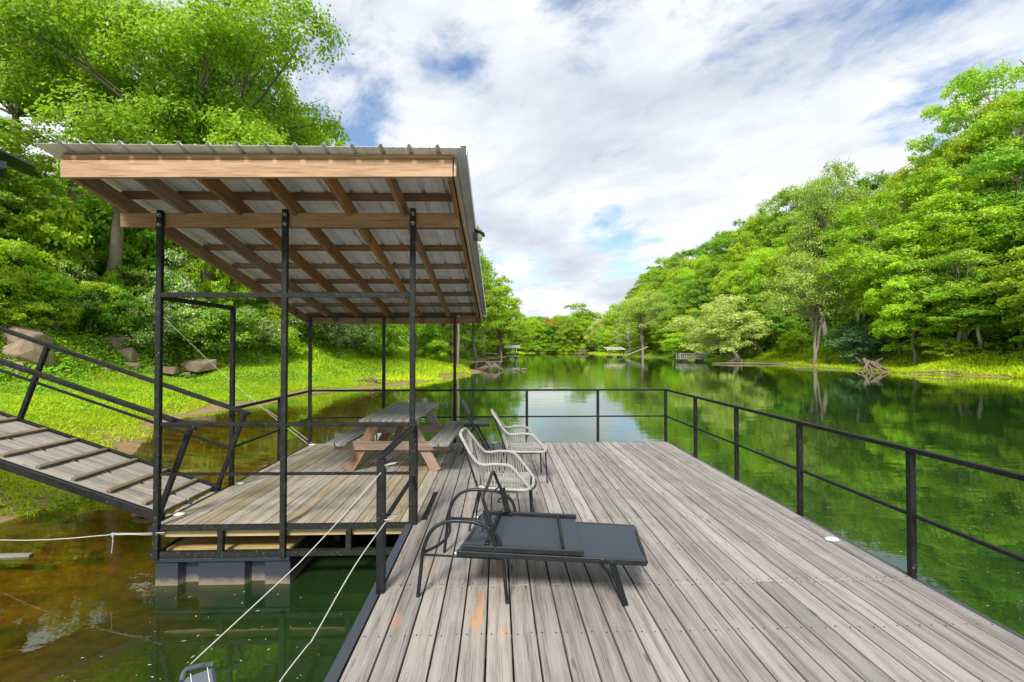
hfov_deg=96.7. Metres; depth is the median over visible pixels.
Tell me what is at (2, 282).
shrub
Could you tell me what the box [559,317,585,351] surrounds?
deciduous tree
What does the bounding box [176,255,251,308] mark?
shrub
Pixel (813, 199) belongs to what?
deciduous tree
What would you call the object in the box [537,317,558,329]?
deciduous tree
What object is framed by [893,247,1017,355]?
deciduous tree
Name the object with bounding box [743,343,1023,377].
grass
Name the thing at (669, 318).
deciduous tree
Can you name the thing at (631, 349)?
shrub
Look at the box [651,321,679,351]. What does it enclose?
deciduous tree
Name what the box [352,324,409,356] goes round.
shrub
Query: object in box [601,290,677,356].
deciduous tree
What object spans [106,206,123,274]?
tree trunk
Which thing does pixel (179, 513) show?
deck light
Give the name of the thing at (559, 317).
deciduous tree
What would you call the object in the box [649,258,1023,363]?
undergrowth
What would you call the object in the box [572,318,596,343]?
deciduous tree
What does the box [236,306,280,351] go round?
shrub
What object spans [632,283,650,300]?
deciduous tree
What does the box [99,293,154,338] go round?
shrub
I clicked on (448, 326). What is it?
deciduous tree
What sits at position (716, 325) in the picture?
deciduous tree
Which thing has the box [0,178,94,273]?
shrub
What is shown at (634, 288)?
deciduous tree
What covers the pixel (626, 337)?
bare tree
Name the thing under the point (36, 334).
boulder
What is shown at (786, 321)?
deciduous tree
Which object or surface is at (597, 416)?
railing
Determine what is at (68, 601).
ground
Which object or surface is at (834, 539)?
deck light
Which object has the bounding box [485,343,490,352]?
shrub
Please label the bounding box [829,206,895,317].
deciduous tree
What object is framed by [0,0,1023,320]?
sky
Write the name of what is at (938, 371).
fallen log
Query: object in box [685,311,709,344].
deciduous tree
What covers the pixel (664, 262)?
deciduous tree
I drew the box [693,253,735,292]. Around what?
deciduous tree
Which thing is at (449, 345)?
shrub
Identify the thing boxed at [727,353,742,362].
root tangle
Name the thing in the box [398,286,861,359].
undergrowth
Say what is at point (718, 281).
deciduous tree
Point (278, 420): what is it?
railing
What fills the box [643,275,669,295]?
deciduous tree
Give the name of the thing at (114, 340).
boulder
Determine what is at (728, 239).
deciduous tree
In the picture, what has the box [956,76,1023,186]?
deciduous tree
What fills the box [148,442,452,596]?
roofed platform
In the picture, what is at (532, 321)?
deciduous tree
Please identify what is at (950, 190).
deciduous tree
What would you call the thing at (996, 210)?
deciduous tree
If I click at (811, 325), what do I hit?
tree trunk
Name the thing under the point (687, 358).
fenced dock
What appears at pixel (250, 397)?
rope
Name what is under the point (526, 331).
deciduous tree
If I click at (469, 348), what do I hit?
shrub
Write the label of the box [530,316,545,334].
deciduous tree
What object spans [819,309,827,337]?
tree trunk
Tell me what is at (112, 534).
rope
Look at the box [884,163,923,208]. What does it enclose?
deciduous tree
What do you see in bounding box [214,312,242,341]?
shrub
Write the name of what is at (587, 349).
shrub
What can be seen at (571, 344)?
shrub
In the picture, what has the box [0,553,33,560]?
driftwood plank
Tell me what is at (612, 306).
deciduous tree
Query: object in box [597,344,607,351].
shrub
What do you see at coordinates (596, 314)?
deciduous tree
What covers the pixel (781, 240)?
deciduous tree
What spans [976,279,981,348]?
tree trunk
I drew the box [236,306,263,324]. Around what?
shrub
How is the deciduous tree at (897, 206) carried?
on the ground at (68, 601)
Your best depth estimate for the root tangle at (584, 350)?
170.46 m
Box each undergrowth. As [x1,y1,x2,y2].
[0,268,407,380]
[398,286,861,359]
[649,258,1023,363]
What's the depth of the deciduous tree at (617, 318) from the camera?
176.01 m
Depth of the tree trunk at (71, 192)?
23.26 m
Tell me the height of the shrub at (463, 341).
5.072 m
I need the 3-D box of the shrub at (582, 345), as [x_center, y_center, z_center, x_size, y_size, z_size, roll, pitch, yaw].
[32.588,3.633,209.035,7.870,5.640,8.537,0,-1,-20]
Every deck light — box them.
[173,512,185,515]
[824,537,838,541]
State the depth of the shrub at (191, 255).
28.35 m
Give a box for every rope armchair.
[459,427,536,531]
[490,409,547,482]
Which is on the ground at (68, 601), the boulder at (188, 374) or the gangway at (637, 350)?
the boulder at (188, 374)
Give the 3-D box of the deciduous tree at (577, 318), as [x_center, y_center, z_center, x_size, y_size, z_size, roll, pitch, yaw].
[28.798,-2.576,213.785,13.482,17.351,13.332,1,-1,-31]
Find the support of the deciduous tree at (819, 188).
on the ground at (68, 601)
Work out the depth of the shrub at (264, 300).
33.76 m
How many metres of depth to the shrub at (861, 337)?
51.40 m
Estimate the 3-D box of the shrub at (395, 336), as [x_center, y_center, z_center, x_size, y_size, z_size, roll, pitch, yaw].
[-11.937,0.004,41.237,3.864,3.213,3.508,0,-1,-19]
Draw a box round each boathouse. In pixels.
[504,345,519,357]
[604,347,625,356]
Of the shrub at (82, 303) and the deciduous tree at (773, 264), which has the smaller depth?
the shrub at (82, 303)
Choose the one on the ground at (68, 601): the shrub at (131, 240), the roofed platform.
the shrub at (131, 240)
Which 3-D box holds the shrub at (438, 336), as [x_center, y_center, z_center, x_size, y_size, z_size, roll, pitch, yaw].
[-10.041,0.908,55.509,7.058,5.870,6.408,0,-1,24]
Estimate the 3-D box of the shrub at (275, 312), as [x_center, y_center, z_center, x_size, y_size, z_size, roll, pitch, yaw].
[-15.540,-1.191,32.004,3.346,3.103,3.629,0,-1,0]
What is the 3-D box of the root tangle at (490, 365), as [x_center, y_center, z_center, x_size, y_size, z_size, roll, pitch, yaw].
[-2.374,2.557,45.846,3.331,1.303,1.313,0,-1,-2]
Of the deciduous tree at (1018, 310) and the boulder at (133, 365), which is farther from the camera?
the deciduous tree at (1018, 310)
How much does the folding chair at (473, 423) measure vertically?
0.852 m
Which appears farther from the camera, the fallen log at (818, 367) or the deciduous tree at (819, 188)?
the deciduous tree at (819, 188)
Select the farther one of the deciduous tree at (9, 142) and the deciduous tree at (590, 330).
the deciduous tree at (590, 330)
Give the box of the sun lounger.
[416,470,647,606]
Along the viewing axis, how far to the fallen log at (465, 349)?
54.16 m
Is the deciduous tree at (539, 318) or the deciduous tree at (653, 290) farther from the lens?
the deciduous tree at (539, 318)
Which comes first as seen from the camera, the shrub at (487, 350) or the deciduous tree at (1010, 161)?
the deciduous tree at (1010, 161)
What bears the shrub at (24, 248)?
on the ground at (68, 601)
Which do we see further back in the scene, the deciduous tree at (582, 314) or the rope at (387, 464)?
the deciduous tree at (582, 314)
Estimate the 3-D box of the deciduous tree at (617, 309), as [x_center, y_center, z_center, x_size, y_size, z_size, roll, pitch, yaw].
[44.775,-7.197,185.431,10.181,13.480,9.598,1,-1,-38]
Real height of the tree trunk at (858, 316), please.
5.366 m
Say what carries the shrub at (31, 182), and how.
on the ground at (68, 601)
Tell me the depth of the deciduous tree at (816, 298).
55.63 m
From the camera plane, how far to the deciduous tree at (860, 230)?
58.92 m
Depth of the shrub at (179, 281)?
24.96 m
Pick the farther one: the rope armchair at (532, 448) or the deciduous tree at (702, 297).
the deciduous tree at (702, 297)
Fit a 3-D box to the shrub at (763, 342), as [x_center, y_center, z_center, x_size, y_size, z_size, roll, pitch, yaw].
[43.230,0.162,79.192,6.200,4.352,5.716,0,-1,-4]
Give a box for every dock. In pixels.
[476,353,502,364]
[676,353,704,360]
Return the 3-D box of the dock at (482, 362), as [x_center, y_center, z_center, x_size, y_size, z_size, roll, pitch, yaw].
[-3.079,2.424,61.902,3.600,1.495,2.400,0,-1,-2]
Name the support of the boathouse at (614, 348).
on the water
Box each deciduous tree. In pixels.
[0,0,141,184]
[0,0,354,288]
[0,115,87,232]
[4,0,188,143]
[22,151,67,183]
[275,98,344,145]
[401,324,440,356]
[425,324,461,331]
[434,274,495,357]
[437,258,523,360]
[450,249,494,362]
[456,324,482,340]
[457,225,490,364]
[466,329,485,339]
[471,284,509,356]
[476,285,527,356]
[502,320,536,355]
[525,318,547,350]
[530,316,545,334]
[531,324,552,351]
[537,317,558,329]
[541,324,558,351]
[546,319,571,342]
[554,315,565,325]
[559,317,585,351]
[562,302,601,324]
[563,315,581,342]
[567,317,586,351]
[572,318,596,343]
[583,319,605,350]
[586,311,602,329]
[589,326,602,344]
[592,327,605,345]
[596,330,606,350]
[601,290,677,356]
[601,303,618,327]
[602,327,623,343]
[603,326,615,344]
[608,305,622,320]
[610,308,619,328]
[612,307,626,327]
[615,320,639,348]
[619,306,633,317]
[626,287,637,294]
[629,321,658,344]
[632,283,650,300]
[632,318,651,343]
[634,285,653,297]
[635,266,656,290]
[639,256,668,309]
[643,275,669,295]
[645,289,677,327]
[649,309,692,353]
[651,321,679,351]
[655,260,668,287]
[657,331,690,357]
[658,255,694,282]
[659,276,683,309]
[659,294,772,361]
[661,265,691,293]
[666,271,715,313]
[667,258,695,283]
[669,248,709,269]
[669,308,703,338]
[674,254,725,291]
[677,277,721,317]
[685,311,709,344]
[691,239,719,268]
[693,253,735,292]
[695,227,739,265]
[708,270,737,311]
[709,218,758,261]
[715,261,763,313]
[718,231,780,284]
[718,292,776,358]
[726,247,790,314]
[734,244,779,293]
[736,204,779,251]
[749,184,808,247]
[754,245,862,363]
[758,296,804,347]
[762,229,829,327]
[771,157,875,320]
[771,209,812,270]
[791,189,840,217]
[796,198,845,287]
[803,217,884,313]
[807,162,1023,333]
[825,169,895,226]
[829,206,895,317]
[832,196,902,319]
[839,194,900,228]
[839,265,941,353]
[852,259,985,363]
[870,148,959,218]
[878,186,962,265]
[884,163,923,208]
[884,272,1022,343]
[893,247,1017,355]
[904,59,1023,189]
[911,168,1023,289]
[917,94,1023,266]
[926,142,1023,265]
[953,138,1023,260]
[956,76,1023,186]
[961,267,1023,349]
[978,229,1023,329]
[1003,88,1023,136]
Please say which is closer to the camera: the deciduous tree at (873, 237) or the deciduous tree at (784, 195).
the deciduous tree at (873, 237)
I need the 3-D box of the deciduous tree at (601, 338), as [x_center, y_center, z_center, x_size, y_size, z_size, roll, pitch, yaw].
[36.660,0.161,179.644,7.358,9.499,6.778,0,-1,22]
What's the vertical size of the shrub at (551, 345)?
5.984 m
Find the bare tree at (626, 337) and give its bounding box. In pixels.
[611,323,635,353]
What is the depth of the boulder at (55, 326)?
20.26 m
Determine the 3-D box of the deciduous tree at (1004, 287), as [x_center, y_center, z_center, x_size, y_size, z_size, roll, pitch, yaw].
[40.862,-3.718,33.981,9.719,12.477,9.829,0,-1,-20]
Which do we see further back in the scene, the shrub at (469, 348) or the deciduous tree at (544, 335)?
the deciduous tree at (544, 335)
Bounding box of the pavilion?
[0,149,34,177]
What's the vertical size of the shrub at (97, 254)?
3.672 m
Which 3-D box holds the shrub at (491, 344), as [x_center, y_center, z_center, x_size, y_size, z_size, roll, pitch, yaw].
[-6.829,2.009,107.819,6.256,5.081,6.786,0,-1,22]
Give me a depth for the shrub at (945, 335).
44.19 m
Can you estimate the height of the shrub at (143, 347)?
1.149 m
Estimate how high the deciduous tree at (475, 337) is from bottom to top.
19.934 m
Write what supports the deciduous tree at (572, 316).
on the ground at (68, 601)
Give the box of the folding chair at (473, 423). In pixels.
[460,398,489,453]
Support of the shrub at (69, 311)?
on the ground at (68, 601)
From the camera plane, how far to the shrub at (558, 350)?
205.13 m
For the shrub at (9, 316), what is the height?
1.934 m
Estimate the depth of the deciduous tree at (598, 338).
187.16 m
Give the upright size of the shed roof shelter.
3.638 m
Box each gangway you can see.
[0,326,249,519]
[625,343,647,355]
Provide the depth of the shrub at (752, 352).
74.27 m
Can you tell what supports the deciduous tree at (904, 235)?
on the ground at (68, 601)
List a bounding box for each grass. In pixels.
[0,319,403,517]
[250,325,472,382]
[514,349,652,355]
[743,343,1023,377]
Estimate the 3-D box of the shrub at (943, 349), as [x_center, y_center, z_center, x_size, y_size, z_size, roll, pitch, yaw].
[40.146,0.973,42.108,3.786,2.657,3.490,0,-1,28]
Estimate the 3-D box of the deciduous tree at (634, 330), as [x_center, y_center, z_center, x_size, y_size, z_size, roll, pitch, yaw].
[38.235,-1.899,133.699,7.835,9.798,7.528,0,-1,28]
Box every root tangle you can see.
[356,372,388,383]
[476,360,502,370]
[572,347,590,353]
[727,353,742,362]
[854,356,889,371]
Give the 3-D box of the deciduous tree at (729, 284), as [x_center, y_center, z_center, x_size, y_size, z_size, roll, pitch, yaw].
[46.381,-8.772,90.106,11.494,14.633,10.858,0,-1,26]
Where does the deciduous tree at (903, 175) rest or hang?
on the ground at (68, 601)
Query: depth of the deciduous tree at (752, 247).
96.15 m
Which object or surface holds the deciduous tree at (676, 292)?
on the ground at (68, 601)
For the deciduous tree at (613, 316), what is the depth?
194.97 m
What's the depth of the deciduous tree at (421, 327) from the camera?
51.50 m
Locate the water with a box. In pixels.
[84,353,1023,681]
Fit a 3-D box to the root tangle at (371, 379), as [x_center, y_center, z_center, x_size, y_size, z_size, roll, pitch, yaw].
[-8.499,2.268,27.256,2.534,0.973,1.008,0,-1,-2]
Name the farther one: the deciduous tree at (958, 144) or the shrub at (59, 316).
the deciduous tree at (958, 144)
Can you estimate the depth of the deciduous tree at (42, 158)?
29.16 m
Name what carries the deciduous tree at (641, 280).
on the ground at (68, 601)
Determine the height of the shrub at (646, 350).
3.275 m
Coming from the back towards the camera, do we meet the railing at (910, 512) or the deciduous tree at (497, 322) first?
the deciduous tree at (497, 322)
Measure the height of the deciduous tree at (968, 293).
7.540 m
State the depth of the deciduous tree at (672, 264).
163.68 m
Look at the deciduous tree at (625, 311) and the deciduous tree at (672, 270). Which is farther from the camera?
the deciduous tree at (625, 311)
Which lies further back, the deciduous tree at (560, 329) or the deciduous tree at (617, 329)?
the deciduous tree at (560, 329)
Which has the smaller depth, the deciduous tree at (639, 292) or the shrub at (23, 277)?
the shrub at (23, 277)
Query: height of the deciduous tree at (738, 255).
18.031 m
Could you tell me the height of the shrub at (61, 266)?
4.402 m
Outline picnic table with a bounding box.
[324,402,464,470]
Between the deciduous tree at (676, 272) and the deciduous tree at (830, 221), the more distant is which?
the deciduous tree at (676, 272)
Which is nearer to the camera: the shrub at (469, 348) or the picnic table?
the picnic table
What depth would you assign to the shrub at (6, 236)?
20.83 m
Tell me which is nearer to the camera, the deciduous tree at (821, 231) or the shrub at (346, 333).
the shrub at (346, 333)
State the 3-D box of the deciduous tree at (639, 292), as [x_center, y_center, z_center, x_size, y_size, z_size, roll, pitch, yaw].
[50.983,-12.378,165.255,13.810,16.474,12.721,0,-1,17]
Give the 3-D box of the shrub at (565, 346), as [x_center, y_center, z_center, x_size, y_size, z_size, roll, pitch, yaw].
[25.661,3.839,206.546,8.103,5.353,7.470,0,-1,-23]
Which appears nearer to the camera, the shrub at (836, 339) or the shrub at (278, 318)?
the shrub at (278, 318)
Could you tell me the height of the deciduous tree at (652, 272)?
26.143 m
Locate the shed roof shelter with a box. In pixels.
[33,140,486,559]
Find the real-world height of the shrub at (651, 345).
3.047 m
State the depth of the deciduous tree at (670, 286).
123.76 m
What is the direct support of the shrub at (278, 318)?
on the ground at (68, 601)
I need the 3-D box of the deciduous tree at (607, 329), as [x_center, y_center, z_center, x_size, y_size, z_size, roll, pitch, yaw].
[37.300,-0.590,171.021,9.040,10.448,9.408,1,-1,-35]
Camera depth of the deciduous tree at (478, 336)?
117.76 m
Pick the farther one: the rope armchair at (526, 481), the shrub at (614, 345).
the shrub at (614, 345)
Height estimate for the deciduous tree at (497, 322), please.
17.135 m
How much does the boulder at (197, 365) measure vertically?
0.722 m
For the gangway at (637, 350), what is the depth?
109.83 m
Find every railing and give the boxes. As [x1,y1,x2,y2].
[160,422,408,475]
[235,390,311,459]
[312,389,664,441]
[376,425,414,598]
[664,389,1023,578]
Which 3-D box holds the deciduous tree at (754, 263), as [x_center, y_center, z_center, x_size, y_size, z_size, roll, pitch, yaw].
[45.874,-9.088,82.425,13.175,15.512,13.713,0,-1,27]
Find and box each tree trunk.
[65,180,77,258]
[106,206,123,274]
[746,309,762,354]
[804,292,813,335]
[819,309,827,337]
[855,299,859,321]
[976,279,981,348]
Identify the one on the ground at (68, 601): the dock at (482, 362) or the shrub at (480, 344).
the shrub at (480, 344)
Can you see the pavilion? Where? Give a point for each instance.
(16, 163)
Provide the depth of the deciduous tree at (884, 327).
44.40 m
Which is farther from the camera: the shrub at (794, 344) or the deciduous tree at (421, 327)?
the shrub at (794, 344)
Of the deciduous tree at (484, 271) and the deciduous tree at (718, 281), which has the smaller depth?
the deciduous tree at (484, 271)
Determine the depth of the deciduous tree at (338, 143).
32.28 m
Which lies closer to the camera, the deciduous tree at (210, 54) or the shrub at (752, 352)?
the deciduous tree at (210, 54)
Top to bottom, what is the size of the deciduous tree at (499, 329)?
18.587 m
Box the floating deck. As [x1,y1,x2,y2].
[324,441,1023,681]
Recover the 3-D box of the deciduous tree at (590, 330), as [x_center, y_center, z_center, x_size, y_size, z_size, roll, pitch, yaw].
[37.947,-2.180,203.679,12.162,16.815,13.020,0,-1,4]
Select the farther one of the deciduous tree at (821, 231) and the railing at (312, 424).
the deciduous tree at (821, 231)
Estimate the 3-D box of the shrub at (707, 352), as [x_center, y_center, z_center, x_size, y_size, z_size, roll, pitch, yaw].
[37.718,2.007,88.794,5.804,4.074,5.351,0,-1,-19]
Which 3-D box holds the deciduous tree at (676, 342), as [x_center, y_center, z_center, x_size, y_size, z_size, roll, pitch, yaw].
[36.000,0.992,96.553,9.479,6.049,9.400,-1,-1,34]
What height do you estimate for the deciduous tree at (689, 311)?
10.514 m
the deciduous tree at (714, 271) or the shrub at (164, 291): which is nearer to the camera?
the shrub at (164, 291)
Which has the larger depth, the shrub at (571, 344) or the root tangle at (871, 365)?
the shrub at (571, 344)
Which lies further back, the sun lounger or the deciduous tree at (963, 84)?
the deciduous tree at (963, 84)
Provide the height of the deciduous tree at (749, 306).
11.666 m
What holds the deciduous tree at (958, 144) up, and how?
on the ground at (68, 601)
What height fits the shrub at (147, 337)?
3.793 m
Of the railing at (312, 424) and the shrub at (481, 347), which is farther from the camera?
the shrub at (481, 347)
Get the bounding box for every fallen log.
[444,339,486,361]
[695,352,742,360]
[712,360,781,364]
[794,365,845,368]
[903,370,985,373]
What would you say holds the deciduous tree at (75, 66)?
on the ground at (68, 601)
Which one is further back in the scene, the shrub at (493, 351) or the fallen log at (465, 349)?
the shrub at (493, 351)
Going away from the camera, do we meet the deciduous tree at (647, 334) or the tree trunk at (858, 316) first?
the tree trunk at (858, 316)
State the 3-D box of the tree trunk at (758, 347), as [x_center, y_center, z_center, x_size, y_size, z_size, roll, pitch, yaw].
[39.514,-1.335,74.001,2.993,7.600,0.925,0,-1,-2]
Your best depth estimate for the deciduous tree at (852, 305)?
49.36 m
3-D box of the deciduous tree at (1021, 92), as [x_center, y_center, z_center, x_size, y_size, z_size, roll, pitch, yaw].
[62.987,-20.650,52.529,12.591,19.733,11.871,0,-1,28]
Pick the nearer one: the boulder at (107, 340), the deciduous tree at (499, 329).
the boulder at (107, 340)
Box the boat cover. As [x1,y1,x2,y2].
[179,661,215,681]
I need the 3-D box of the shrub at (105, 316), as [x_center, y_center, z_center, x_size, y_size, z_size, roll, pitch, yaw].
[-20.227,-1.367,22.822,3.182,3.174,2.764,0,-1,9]
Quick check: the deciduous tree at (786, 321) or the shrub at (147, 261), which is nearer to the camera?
the shrub at (147, 261)
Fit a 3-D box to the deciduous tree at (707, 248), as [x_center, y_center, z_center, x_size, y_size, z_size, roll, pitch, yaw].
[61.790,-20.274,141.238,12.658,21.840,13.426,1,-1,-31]
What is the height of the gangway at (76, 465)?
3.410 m
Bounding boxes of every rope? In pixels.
[6,532,164,552]
[174,327,311,444]
[190,462,396,664]
[279,516,396,681]
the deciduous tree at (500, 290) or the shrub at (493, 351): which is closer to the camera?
the deciduous tree at (500, 290)
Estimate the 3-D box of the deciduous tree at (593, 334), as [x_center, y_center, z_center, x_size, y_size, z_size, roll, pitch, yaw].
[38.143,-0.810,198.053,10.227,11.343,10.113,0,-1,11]
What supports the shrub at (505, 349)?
on the ground at (68, 601)
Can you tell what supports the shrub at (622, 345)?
on the ground at (68, 601)
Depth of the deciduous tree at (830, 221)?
75.96 m
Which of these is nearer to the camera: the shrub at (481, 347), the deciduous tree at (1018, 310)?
the deciduous tree at (1018, 310)
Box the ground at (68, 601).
[0,263,1023,681]
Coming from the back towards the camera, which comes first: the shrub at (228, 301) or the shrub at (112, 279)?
the shrub at (228, 301)
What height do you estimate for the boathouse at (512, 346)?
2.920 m
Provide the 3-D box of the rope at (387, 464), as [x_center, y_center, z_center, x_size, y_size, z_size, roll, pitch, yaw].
[-1.223,1.223,2.741,0.109,0.780,1.212,-1,-1,42]
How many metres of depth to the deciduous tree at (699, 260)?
121.97 m
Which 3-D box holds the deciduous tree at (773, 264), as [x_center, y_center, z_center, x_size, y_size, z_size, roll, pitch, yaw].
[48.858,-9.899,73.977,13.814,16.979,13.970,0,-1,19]
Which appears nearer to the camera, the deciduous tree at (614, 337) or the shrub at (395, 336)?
the shrub at (395, 336)
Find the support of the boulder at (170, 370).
on the ground at (68, 601)
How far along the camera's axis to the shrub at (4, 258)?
19.86 m
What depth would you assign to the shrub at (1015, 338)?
37.15 m
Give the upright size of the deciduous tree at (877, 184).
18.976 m
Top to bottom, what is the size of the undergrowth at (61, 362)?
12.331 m
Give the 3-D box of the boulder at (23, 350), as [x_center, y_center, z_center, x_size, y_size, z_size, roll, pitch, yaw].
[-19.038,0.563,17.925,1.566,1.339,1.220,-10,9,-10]
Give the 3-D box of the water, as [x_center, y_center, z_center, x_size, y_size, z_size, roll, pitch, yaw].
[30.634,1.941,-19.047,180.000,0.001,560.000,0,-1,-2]
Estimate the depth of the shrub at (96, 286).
21.80 m
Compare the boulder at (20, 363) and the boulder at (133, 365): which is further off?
the boulder at (133, 365)
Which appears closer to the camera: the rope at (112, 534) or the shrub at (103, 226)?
the rope at (112, 534)
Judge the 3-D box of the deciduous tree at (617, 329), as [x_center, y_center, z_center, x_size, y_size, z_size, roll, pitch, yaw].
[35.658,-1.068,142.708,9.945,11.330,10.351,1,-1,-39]
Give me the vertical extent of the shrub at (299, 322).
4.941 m
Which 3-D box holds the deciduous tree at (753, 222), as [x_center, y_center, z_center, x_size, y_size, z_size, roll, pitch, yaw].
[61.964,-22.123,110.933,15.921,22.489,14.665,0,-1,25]
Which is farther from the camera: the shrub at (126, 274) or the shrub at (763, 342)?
the shrub at (763, 342)
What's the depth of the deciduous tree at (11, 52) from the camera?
26.00 m
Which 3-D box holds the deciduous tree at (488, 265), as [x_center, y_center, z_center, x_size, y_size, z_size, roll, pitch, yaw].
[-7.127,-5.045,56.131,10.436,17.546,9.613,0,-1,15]
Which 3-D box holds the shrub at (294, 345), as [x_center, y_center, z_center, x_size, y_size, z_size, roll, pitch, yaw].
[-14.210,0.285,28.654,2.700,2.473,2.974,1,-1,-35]
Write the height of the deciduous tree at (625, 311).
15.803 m
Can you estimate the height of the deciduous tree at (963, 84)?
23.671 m
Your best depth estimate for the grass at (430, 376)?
33.87 m
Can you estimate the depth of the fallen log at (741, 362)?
63.09 m
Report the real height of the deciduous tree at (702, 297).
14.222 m
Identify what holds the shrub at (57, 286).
on the ground at (68, 601)
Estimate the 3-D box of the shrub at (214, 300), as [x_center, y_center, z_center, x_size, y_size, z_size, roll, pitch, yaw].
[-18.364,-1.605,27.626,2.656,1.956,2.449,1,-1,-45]
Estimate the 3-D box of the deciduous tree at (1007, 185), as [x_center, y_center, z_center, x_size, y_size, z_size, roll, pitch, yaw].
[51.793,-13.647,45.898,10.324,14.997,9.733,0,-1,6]
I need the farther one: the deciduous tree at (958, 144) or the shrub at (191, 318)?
the deciduous tree at (958, 144)
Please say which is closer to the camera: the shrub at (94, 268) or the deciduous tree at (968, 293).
the shrub at (94, 268)
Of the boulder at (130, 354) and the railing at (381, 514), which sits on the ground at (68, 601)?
the boulder at (130, 354)
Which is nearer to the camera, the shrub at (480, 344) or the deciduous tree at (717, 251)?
the shrub at (480, 344)
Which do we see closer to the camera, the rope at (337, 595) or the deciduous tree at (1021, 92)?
the rope at (337, 595)
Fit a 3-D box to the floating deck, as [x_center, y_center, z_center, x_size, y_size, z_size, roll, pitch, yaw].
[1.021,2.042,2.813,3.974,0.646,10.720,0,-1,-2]
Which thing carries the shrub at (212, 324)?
on the ground at (68, 601)
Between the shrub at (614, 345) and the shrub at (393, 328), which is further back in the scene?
the shrub at (614, 345)
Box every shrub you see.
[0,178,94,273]
[0,221,13,239]
[0,237,51,279]
[0,250,78,293]
[0,268,61,314]
[0,269,32,309]
[0,297,58,327]
[4,264,83,317]
[7,175,80,193]
[23,249,105,318]
[35,193,127,261]
[36,243,100,303]
[37,300,82,330]
[42,293,82,326]
[49,229,108,268]
[52,280,121,322]
[65,185,150,271]
[78,196,188,278]
[78,243,104,276]
[82,282,132,330]
[95,261,105,275]
[98,269,131,297]
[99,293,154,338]
[103,263,154,296]
[106,290,185,348]
[129,341,154,351]
[134,246,206,318]
[140,235,232,286]
[146,281,199,312]
[163,298,246,350]
[172,307,268,355]
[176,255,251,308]
[196,298,229,311]
[201,283,255,311]
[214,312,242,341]
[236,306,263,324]
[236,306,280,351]
[254,298,272,314]
[264,305,314,331]
[264,327,307,354]
[266,302,342,337]
[267,303,321,330]
[313,324,380,352]
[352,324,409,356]
[370,326,399,347]
[408,325,463,357]
[416,336,449,361]
[439,330,459,353]
[461,340,469,354]
[463,338,479,353]
[468,339,484,354]
[472,340,485,355]
[478,340,495,349]
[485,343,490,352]
[491,343,496,352]
[497,341,512,353]
[526,342,545,351]
[542,343,559,351]
[554,342,565,351]
[559,344,576,351]
[565,343,577,352]
[578,343,586,349]
[581,344,592,350]
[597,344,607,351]
[607,344,617,352]
[616,344,626,352]
[625,348,634,353]
[635,345,650,352]
[645,342,657,348]
[693,342,720,356]
[739,331,777,346]
[743,348,764,358]
[775,330,809,350]
[823,319,902,364]
[828,331,852,349]
[919,325,974,343]
[919,337,977,359]
[1008,328,1023,341]
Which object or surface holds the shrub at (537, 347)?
on the ground at (68, 601)
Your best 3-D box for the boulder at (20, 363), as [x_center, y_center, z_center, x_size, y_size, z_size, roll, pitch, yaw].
[-18.939,1.019,17.093,0.982,0.574,0.596,11,-4,11]
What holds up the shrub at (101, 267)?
on the ground at (68, 601)
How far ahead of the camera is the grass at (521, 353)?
160.40 m
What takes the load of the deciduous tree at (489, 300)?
on the ground at (68, 601)
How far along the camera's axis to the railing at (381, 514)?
3.12 m
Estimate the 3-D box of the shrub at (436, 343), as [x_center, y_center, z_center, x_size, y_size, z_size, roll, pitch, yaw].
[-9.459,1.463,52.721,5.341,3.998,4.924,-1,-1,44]
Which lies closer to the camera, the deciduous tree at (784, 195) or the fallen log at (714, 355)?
the fallen log at (714, 355)
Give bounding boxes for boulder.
[0,324,53,349]
[0,339,55,366]
[2,359,23,374]
[36,315,58,329]
[99,334,113,344]
[109,336,128,350]
[117,347,140,362]
[125,362,139,369]
[151,366,178,374]
[180,359,217,371]
[181,372,190,377]
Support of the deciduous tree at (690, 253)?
on the ground at (68, 601)

